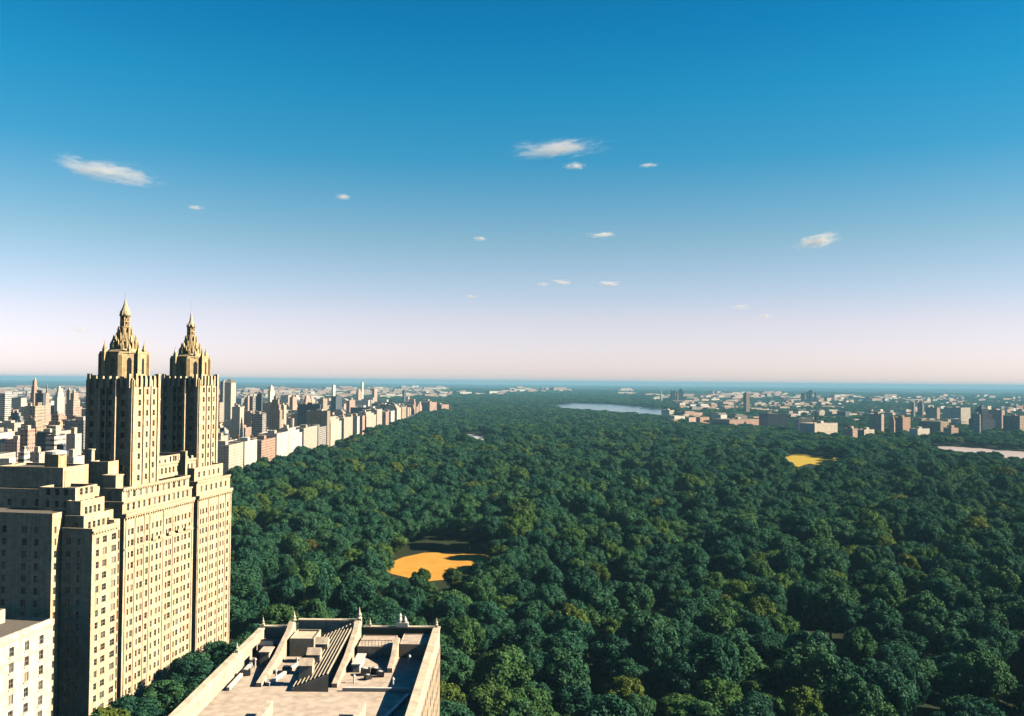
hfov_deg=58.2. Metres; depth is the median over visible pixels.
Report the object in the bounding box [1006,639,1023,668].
park tree
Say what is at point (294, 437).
apartment block
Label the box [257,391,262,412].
city building
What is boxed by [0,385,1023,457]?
distant buildings
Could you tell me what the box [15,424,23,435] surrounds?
city building
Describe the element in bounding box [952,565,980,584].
park tree
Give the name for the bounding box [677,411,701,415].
city building
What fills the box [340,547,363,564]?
park tree
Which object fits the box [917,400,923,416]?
city building
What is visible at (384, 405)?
city building
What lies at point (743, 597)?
park tree
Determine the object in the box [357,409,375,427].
apartment block
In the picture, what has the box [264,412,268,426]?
city building
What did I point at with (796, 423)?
city building
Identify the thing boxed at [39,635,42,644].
window
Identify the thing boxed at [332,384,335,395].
city building
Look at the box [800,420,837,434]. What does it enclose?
city building
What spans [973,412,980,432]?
city building
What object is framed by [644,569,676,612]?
park tree
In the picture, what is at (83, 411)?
city building
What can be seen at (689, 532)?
park tree
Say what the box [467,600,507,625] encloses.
park tree
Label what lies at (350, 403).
city building
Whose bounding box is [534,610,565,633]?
park tree
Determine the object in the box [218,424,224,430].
city building
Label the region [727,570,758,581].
park tree
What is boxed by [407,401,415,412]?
city building
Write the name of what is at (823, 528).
park tree
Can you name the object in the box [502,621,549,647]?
park tree
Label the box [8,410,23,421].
city building
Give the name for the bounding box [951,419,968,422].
city building
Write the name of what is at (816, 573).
park tree
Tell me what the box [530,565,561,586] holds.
park tree
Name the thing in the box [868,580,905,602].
park tree
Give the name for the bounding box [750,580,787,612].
park tree
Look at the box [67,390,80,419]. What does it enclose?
city building
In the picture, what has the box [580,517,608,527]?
park tree
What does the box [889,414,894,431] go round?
city building
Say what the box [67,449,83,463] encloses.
city building
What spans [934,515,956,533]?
park tree
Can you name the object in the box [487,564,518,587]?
park tree
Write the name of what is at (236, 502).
park tree
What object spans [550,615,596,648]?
park tree
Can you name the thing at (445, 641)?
park tree
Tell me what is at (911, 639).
park tree
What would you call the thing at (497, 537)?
park tree
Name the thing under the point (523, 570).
park tree
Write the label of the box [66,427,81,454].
city building
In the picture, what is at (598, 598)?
park tree
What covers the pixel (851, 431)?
city building
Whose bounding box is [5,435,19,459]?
city building
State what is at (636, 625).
park tree
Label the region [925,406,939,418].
city building
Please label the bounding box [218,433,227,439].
city building
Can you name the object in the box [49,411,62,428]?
city building
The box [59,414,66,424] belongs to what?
city building
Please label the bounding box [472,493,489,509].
park tree
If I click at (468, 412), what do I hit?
woodland
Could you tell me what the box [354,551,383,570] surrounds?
park tree
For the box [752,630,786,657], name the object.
park tree
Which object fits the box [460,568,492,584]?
park tree
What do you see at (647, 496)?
park tree
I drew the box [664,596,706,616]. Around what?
park tree
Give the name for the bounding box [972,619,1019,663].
park tree
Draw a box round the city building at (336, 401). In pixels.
[331,395,341,411]
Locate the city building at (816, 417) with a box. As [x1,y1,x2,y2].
[814,409,818,421]
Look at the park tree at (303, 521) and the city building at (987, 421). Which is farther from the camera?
the city building at (987, 421)
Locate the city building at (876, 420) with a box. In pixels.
[869,412,883,430]
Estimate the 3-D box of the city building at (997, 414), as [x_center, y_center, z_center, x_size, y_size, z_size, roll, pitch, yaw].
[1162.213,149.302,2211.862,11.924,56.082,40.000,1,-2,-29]
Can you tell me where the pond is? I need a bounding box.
[467,434,485,440]
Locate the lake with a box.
[555,403,670,414]
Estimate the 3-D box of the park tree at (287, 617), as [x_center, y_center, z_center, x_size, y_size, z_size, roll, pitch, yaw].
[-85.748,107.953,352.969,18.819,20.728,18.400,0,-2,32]
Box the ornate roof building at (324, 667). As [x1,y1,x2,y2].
[169,607,440,715]
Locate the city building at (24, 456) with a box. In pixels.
[15,446,31,463]
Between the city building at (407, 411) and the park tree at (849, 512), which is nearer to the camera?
the park tree at (849, 512)
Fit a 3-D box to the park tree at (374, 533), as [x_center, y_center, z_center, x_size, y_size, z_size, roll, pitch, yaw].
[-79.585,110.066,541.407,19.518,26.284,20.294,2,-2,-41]
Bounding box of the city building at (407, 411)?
[406,407,409,416]
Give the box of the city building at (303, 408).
[297,401,320,425]
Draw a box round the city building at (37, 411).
[29,402,44,425]
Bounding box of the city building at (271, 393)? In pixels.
[268,385,274,401]
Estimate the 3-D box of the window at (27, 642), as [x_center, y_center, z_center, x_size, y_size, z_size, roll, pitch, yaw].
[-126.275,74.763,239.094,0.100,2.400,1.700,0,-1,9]
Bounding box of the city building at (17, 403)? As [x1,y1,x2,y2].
[11,398,26,409]
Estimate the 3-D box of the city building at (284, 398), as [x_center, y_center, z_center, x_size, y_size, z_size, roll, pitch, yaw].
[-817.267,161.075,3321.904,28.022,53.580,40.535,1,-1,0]
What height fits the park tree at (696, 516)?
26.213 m
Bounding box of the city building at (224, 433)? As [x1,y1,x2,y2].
[219,431,229,440]
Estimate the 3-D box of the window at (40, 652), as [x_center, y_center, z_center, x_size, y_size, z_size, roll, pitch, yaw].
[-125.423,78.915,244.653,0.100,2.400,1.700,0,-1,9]
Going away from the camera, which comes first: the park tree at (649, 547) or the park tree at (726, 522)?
the park tree at (649, 547)
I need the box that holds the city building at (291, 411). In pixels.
[288,410,297,413]
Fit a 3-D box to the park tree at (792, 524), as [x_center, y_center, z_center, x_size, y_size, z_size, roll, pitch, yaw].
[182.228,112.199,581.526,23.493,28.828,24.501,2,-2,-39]
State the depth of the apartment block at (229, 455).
987.45 m
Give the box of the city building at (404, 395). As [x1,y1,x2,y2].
[402,389,405,401]
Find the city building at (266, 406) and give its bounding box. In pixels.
[262,402,271,412]
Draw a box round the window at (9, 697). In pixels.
[8,695,11,704]
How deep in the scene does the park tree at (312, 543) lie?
524.89 m
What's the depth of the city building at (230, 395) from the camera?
1798.83 m
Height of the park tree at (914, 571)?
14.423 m
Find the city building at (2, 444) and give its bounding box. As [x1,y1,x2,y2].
[0,438,7,451]
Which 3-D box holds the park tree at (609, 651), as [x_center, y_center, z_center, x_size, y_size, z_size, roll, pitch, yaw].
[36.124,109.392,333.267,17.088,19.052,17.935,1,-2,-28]
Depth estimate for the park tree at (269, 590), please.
417.93 m
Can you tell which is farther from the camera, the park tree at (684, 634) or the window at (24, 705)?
the park tree at (684, 634)
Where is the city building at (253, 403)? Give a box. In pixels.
[249,394,256,411]
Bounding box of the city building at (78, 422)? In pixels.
[65,415,84,450]
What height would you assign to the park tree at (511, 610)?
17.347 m
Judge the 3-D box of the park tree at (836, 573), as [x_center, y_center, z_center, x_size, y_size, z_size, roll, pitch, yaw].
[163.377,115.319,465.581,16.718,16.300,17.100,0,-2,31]
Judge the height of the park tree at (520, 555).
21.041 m
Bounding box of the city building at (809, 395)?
[808,390,811,401]
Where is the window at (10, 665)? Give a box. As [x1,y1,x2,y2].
[9,663,12,672]
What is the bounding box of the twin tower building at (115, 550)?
[0,291,232,715]
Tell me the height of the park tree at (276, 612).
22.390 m
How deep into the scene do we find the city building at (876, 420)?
2001.47 m
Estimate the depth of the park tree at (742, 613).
367.52 m
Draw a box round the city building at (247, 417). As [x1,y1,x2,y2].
[244,409,254,425]
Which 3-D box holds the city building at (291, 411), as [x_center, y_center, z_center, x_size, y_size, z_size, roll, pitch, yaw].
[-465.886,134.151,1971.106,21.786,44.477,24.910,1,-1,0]
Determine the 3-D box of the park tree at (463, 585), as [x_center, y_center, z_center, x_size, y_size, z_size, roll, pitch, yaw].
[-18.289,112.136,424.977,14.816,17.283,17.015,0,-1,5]
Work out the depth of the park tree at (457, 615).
366.77 m
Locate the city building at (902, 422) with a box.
[894,415,909,430]
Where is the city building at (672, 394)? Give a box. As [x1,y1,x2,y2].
[670,390,674,400]
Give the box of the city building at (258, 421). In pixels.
[252,410,265,437]
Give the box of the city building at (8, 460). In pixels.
[0,457,17,465]
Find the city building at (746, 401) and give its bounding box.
[743,392,749,411]
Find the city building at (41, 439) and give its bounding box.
[37,428,51,450]
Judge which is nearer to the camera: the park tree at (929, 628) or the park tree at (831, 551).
the park tree at (929, 628)
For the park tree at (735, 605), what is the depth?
393.64 m
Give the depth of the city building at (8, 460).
616.85 m
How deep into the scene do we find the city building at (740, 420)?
2304.36 m
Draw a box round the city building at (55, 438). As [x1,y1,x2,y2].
[45,429,65,450]
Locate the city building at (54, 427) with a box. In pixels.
[37,424,70,443]
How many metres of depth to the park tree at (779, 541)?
548.97 m
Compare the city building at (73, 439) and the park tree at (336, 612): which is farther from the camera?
the city building at (73, 439)
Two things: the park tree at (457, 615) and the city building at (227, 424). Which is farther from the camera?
the city building at (227, 424)
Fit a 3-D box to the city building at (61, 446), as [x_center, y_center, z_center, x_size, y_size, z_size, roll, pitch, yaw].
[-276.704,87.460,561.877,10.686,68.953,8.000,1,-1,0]
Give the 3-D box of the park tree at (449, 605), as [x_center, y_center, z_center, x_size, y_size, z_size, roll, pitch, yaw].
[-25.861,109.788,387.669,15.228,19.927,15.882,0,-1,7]
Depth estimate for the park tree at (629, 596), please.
401.25 m
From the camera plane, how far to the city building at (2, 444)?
922.29 m
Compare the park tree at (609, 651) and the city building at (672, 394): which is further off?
the city building at (672, 394)
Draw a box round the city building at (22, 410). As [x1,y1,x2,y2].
[18,406,24,418]
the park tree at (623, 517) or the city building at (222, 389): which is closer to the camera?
the park tree at (623, 517)
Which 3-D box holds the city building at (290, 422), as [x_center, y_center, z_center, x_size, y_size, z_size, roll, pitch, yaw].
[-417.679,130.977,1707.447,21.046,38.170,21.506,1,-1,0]
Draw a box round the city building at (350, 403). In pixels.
[346,398,354,415]
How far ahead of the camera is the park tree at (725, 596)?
408.68 m
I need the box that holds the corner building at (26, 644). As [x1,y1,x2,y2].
[0,609,53,715]
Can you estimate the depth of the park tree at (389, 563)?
478.88 m
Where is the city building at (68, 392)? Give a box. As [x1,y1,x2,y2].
[66,388,71,415]
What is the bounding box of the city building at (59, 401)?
[54,386,64,413]
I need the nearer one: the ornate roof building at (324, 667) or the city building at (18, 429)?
the ornate roof building at (324, 667)
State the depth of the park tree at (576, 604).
388.22 m
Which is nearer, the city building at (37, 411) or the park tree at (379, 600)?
the park tree at (379, 600)
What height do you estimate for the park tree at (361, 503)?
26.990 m
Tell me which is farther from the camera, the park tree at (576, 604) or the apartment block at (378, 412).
the apartment block at (378, 412)
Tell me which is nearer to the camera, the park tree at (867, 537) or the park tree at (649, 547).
the park tree at (649, 547)
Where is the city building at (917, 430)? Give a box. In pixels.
[909,426,929,434]
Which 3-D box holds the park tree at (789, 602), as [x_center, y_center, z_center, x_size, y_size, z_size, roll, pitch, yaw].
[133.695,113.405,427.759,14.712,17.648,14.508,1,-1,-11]
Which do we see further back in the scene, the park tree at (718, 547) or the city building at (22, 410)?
the city building at (22, 410)
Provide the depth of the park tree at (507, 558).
474.78 m
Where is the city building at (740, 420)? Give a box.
[711,417,758,424]
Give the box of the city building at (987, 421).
[969,404,994,433]
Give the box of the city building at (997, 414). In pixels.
[989,408,1004,427]
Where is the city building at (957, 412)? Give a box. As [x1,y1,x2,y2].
[943,406,969,418]
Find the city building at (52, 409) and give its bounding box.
[50,405,65,415]
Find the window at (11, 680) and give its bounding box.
[9,678,12,688]
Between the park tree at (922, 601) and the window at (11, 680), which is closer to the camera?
the window at (11, 680)
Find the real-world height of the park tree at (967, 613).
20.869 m
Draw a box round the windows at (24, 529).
[1,463,227,715]
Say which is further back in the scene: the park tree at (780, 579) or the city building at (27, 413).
the city building at (27, 413)
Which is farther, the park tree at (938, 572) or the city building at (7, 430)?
the city building at (7, 430)
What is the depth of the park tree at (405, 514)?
626.87 m
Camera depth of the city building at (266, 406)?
1912.01 m
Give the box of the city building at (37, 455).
[30,446,44,462]
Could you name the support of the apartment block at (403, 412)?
on the city ground
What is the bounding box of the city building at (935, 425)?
[919,420,948,433]
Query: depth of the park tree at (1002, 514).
655.10 m
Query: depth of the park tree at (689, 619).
366.26 m
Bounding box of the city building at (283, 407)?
[281,403,286,423]
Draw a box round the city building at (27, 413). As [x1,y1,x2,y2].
[24,403,31,425]
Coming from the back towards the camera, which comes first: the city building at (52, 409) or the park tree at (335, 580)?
the city building at (52, 409)
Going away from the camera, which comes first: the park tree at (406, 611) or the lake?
the park tree at (406, 611)
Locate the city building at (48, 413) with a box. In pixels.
[45,385,50,423]
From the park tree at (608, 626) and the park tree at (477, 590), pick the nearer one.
the park tree at (608, 626)
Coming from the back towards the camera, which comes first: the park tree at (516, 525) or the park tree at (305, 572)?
the park tree at (516, 525)
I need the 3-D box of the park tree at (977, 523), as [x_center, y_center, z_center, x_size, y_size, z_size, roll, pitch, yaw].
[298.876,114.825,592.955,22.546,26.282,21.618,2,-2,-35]
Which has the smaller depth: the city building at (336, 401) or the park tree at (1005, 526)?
the park tree at (1005, 526)
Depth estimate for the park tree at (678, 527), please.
591.84 m
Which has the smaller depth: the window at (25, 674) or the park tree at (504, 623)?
the window at (25, 674)
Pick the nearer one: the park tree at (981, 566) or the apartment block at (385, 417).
the park tree at (981, 566)
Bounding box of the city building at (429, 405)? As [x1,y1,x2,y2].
[422,400,436,410]
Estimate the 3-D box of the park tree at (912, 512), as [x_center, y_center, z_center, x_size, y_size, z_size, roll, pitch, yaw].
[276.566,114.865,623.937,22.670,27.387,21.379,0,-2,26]
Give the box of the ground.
[0,380,1023,715]
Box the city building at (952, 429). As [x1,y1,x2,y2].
[943,425,957,433]
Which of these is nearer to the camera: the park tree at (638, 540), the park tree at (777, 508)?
the park tree at (638, 540)
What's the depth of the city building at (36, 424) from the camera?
930.81 m
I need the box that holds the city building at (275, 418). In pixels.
[268,396,281,430]
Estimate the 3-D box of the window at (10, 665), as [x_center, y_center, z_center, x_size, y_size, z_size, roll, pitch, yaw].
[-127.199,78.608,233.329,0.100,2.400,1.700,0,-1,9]
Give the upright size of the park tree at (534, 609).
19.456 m
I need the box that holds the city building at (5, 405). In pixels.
[0,393,11,421]
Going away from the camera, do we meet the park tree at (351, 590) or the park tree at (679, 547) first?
the park tree at (351, 590)
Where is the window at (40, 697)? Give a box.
[38,695,41,704]
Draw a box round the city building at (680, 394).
[678,389,682,399]
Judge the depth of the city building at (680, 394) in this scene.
5196.11 m
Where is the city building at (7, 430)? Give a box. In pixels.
[4,427,15,435]
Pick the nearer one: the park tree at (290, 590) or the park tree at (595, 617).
the park tree at (595, 617)
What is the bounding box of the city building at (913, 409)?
[911,401,914,416]
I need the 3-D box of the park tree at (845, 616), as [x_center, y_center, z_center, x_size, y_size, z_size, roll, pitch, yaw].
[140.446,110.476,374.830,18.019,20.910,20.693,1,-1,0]
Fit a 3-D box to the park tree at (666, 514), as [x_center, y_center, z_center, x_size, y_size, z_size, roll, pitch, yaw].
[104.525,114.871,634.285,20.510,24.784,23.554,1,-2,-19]
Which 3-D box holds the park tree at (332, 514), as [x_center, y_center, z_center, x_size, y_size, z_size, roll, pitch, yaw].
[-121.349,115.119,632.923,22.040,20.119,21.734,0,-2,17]
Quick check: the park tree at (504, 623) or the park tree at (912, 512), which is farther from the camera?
the park tree at (912, 512)
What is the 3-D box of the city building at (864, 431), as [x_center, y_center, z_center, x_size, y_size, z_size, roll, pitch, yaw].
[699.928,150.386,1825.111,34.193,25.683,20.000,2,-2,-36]
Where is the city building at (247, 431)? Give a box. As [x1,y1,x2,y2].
[244,425,250,436]
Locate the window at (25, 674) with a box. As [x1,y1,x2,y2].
[24,672,27,681]
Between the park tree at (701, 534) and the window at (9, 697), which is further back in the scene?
the park tree at (701, 534)
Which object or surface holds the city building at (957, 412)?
on the ground
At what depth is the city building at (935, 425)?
1946.73 m
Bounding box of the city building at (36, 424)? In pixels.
[18,415,45,446]
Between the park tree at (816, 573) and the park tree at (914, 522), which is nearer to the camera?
the park tree at (816, 573)
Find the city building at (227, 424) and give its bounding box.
[222,420,230,432]
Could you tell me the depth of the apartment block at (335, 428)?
1569.62 m
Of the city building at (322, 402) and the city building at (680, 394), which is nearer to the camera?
the city building at (322, 402)
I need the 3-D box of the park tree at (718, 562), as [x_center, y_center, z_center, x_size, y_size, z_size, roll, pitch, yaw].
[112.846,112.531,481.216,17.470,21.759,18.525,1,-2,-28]
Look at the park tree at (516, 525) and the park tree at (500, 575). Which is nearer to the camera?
the park tree at (500, 575)
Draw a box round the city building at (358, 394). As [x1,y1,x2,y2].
[356,389,361,399]
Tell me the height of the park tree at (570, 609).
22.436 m
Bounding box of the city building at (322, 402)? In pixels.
[318,398,326,410]
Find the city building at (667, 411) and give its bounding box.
[661,408,673,413]
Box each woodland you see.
[87,423,1023,715]
[320,387,1023,434]
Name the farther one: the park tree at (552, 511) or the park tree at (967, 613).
the park tree at (552, 511)
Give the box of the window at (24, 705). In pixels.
[23,703,26,712]
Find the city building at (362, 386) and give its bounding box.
[361,381,363,398]
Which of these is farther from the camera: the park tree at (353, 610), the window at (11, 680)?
the park tree at (353, 610)
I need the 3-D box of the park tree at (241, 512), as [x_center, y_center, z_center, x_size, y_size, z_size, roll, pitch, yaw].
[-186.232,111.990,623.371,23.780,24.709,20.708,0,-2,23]
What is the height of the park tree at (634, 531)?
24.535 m
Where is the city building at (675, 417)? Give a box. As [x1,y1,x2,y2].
[668,415,684,418]
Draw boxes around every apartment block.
[217,438,242,473]
[228,435,256,467]
[250,435,275,460]
[258,430,287,455]
[278,424,301,453]
[296,425,316,448]
[306,409,329,446]
[308,424,325,445]
[330,416,341,445]
[332,415,352,438]
[344,414,359,433]
[349,413,364,434]
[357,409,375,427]
[366,407,381,424]
[382,409,394,424]
[382,411,388,424]
[384,403,400,420]
[398,405,405,418]
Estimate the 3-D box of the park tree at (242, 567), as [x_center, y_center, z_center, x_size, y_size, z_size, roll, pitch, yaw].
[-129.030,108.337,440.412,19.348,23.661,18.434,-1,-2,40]
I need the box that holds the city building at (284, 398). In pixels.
[280,395,290,402]
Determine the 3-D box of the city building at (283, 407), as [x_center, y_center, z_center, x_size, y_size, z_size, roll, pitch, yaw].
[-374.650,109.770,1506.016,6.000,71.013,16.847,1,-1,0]
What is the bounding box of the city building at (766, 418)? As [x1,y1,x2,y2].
[759,411,786,425]
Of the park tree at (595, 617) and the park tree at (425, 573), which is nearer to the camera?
the park tree at (595, 617)
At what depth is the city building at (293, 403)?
2005.31 m
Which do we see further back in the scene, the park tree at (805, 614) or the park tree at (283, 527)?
the park tree at (283, 527)
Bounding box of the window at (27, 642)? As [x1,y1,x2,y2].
[25,640,28,650]
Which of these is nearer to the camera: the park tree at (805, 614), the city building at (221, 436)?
the park tree at (805, 614)
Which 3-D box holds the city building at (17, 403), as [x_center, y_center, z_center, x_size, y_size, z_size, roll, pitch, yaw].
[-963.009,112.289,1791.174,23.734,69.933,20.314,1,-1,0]
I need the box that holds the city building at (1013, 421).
[1003,413,1023,430]
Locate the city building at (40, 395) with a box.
[35,390,45,413]
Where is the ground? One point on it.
(420, 542)
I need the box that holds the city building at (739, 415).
[730,414,746,417]
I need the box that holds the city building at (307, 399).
[303,395,311,403]
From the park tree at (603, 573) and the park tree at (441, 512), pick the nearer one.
the park tree at (603, 573)
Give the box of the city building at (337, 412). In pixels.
[334,409,344,415]
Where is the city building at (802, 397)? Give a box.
[801,393,804,401]
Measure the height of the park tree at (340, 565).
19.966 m
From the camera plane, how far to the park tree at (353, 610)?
373.32 m
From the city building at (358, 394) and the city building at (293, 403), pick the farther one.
the city building at (358, 394)
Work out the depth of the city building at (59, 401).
1759.06 m
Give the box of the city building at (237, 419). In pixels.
[231,403,243,439]
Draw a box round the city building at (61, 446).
[57,444,68,455]
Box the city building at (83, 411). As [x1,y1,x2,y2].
[81,408,85,415]
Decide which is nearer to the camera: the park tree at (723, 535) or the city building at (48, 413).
the park tree at (723, 535)
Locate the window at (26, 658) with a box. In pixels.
[24,656,27,665]
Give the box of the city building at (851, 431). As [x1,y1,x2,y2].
[842,425,857,437]
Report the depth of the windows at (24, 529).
283.56 m
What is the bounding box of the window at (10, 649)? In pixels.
[9,647,12,656]
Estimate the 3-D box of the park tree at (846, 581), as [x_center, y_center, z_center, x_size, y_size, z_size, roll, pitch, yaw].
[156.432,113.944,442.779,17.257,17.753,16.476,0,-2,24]
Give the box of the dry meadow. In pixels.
[786,454,835,466]
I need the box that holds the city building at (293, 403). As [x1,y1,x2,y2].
[289,395,296,409]
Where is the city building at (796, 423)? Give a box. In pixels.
[793,417,813,429]
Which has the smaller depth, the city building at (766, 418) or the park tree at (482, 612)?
the park tree at (482, 612)
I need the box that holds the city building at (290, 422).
[286,418,293,426]
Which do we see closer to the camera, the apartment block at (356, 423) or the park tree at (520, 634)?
the park tree at (520, 634)
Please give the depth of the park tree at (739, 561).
471.47 m
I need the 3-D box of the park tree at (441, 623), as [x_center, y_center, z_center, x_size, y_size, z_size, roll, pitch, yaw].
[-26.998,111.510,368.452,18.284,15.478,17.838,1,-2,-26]
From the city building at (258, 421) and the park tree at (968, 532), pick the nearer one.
the park tree at (968, 532)
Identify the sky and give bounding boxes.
[0,0,1023,388]
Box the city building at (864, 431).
[858,427,873,436]
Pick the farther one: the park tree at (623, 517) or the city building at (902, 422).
the city building at (902, 422)
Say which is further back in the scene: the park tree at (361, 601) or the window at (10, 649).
the park tree at (361, 601)
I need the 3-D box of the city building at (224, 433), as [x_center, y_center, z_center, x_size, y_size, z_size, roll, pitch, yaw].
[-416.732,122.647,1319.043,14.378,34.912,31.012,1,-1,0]
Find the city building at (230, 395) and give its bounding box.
[224,379,235,421]
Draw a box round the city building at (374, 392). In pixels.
[372,387,376,401]
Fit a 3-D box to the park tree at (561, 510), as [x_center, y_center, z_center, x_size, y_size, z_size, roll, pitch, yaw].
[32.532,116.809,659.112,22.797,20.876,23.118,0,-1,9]
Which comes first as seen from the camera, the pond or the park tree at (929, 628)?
the park tree at (929, 628)
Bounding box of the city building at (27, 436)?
[20,425,34,451]
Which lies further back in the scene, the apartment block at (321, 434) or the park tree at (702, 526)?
the apartment block at (321, 434)
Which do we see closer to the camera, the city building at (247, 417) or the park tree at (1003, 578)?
the park tree at (1003, 578)
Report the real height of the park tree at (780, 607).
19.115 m
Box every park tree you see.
[229,609,258,640]
[230,559,262,583]
[230,572,262,593]
[231,499,251,508]
[231,505,256,520]
[231,517,262,536]
[231,535,261,551]
[232,578,263,600]
[233,548,264,574]
[241,588,269,613]
[246,558,260,575]
[253,531,285,545]
[256,603,297,624]
[262,521,292,537]
[263,510,285,527]
[264,610,306,624]
[265,583,282,605]
[268,512,295,531]
[271,576,304,606]
[275,571,287,584]
[281,560,319,601]
[287,511,319,535]
[294,600,307,610]
[296,552,336,577]
[296,598,334,617]
[303,539,320,551]
[304,573,335,604]
[311,512,334,531]
[311,529,336,545]
[322,510,341,518]
[325,605,343,618]
[326,546,347,557]
[326,575,341,606]
[328,555,352,575]
[330,513,359,527]
[331,526,354,538]
[332,575,378,611]
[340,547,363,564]
[341,601,367,618]
[343,600,367,614]
[347,495,378,516]
[349,611,384,637]
[351,571,375,588]
[353,539,386,554]
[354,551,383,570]
[357,517,381,525]
[360,522,394,544]
[360,596,400,612]
[362,568,393,594]
[366,600,409,624]
[375,552,394,591]
[385,532,408,553]
[394,510,416,520]
[399,496,428,511]
[401,607,415,616]
[406,615,427,625]
[411,567,430,587]
[423,501,454,538]
[428,616,448,632]
[430,589,472,619]
[432,594,466,618]
[440,611,471,630]
[440,632,460,649]
[441,568,462,585]
[441,615,485,655]
[449,581,461,591]
[450,511,482,548]
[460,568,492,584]
[461,581,472,593]
[463,578,496,602]
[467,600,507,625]
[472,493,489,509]
[473,624,502,656]
[480,616,514,646]
[485,551,521,569]
[487,538,507,555]
[487,545,509,560]
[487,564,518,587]
[490,529,500,540]
[492,595,517,609]
[497,516,508,519]
[498,514,533,538]
[500,549,526,563]
[502,497,536,516]
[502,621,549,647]
[503,601,525,626]
[510,545,532,557]
[514,561,542,581]
[516,599,552,623]
[520,635,551,655]
[522,593,545,605]
[527,583,567,611]
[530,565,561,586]
[534,564,563,592]
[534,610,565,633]
[535,507,557,521]
[543,626,588,659]
[544,603,589,624]
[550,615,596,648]
[553,507,571,514]
[554,527,585,546]
[560,565,600,599]
[563,599,595,610]
[566,492,604,516]
[575,582,619,615]
[576,513,596,524]
[578,607,591,623]
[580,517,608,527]
[583,606,605,630]
[584,562,610,584]
[588,634,634,673]
[595,616,620,635]
[597,501,624,522]
[602,580,622,610]
[604,608,628,622]
[609,507,641,533]
[615,581,652,613]
[615,609,679,651]
[622,525,658,543]
[623,534,652,550]
[635,556,665,571]
[637,491,657,500]
[640,544,654,551]
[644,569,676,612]
[646,543,677,559]
[647,507,676,520]
[647,597,655,611]
[650,525,671,543]
[663,574,692,603]
[663,616,678,623]
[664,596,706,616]
[666,520,684,535]
[666,621,692,653]
[667,528,683,543]
[669,543,711,569]
[670,608,704,636]
[676,542,701,553]
[677,526,700,542]
[680,490,716,514]
[680,506,711,528]
[681,569,707,589]
[685,564,712,573]
[689,630,718,649]
[691,586,722,605]
[694,597,714,607]
[696,530,705,539]
[697,522,722,530]
[697,571,730,590]
[700,603,742,634]
[708,539,740,558]
[710,553,732,579]
[711,529,743,553]
[714,598,743,613]
[717,593,737,602]
[718,627,759,654]
[721,514,754,528]
[721,579,755,596]
[722,552,748,578]
[727,518,752,534]
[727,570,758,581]
[731,590,751,606]
[732,608,759,630]
[733,508,757,524]
[740,596,776,616]
[740,616,779,635]
[742,525,773,542]
[746,551,770,560]
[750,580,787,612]
[751,593,783,613]
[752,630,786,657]
[765,546,803,576]
[765,612,800,634]
[767,505,789,511]
[768,534,800,549]
[768,573,792,588]
[769,510,797,522]
[779,513,817,543]
[785,579,821,626]
[786,589,802,620]
[796,508,810,513]
[801,605,835,637]
[802,517,833,542]
[804,536,837,550]
[804,583,852,640]
[806,568,835,580]
[812,554,847,575]
[813,548,848,569]
[813,574,839,585]
[823,517,851,545]
[828,569,846,578]
[830,603,870,636]
[833,505,861,520]
[836,576,855,588]
[837,545,861,572]
[849,592,869,604]
[851,500,877,507]
[851,514,888,529]
[853,528,891,545]
[853,597,903,625]
[856,583,877,601]
[860,566,904,590]
[863,612,907,645]
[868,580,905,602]
[872,562,902,581]
[872,640,918,668]
[877,498,908,510]
[878,630,927,657]
[883,598,906,616]
[898,590,948,614]
[902,611,924,657]
[903,567,917,594]
[905,517,942,536]
[906,506,936,519]
[906,522,943,545]
[907,613,945,655]
[918,577,959,602]
[924,568,959,580]
[924,605,968,630]
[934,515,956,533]
[934,627,973,655]
[939,591,957,611]
[942,577,966,590]
[947,558,963,572]
[951,527,976,540]
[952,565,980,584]
[954,516,989,529]
[957,607,983,625]
[959,552,990,563]
[965,606,987,612]
[967,608,1008,634]
[971,562,986,569]
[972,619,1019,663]
[974,527,1014,549]
[977,564,1021,594]
[977,586,1001,607]
[980,546,1013,561]
[982,603,1020,629]
[984,518,1009,526]
[986,508,1013,522]
[986,549,1023,573]
[989,522,1014,535]
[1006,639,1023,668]
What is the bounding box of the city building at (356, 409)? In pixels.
[350,406,372,413]
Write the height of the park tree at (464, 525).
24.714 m
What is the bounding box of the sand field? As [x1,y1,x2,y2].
[388,552,487,580]
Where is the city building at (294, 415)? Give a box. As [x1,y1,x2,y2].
[292,413,296,426]
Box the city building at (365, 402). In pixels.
[359,400,369,406]
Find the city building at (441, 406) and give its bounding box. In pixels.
[437,403,448,410]
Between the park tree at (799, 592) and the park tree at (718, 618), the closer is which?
the park tree at (718, 618)
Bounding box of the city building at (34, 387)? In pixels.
[30,378,37,405]
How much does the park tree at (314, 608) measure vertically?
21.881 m
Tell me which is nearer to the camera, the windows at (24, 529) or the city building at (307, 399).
the windows at (24, 529)
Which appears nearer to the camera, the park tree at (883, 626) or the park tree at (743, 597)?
the park tree at (883, 626)
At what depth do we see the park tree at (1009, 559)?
478.82 m
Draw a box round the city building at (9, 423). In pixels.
[0,418,23,430]
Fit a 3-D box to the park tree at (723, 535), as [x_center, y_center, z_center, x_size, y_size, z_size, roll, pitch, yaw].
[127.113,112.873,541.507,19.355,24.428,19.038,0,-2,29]
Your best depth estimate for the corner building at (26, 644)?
240.16 m
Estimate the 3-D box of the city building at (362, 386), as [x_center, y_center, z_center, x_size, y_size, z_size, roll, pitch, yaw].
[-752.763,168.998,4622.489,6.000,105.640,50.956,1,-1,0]
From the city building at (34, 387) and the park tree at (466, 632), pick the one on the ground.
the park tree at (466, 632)
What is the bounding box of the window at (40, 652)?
[39,650,42,659]
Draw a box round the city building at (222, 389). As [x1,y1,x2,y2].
[220,380,225,421]
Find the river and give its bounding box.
[938,446,1023,457]
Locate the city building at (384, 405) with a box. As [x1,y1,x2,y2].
[381,403,397,409]
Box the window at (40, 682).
[38,680,41,689]
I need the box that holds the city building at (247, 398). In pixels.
[245,395,249,410]

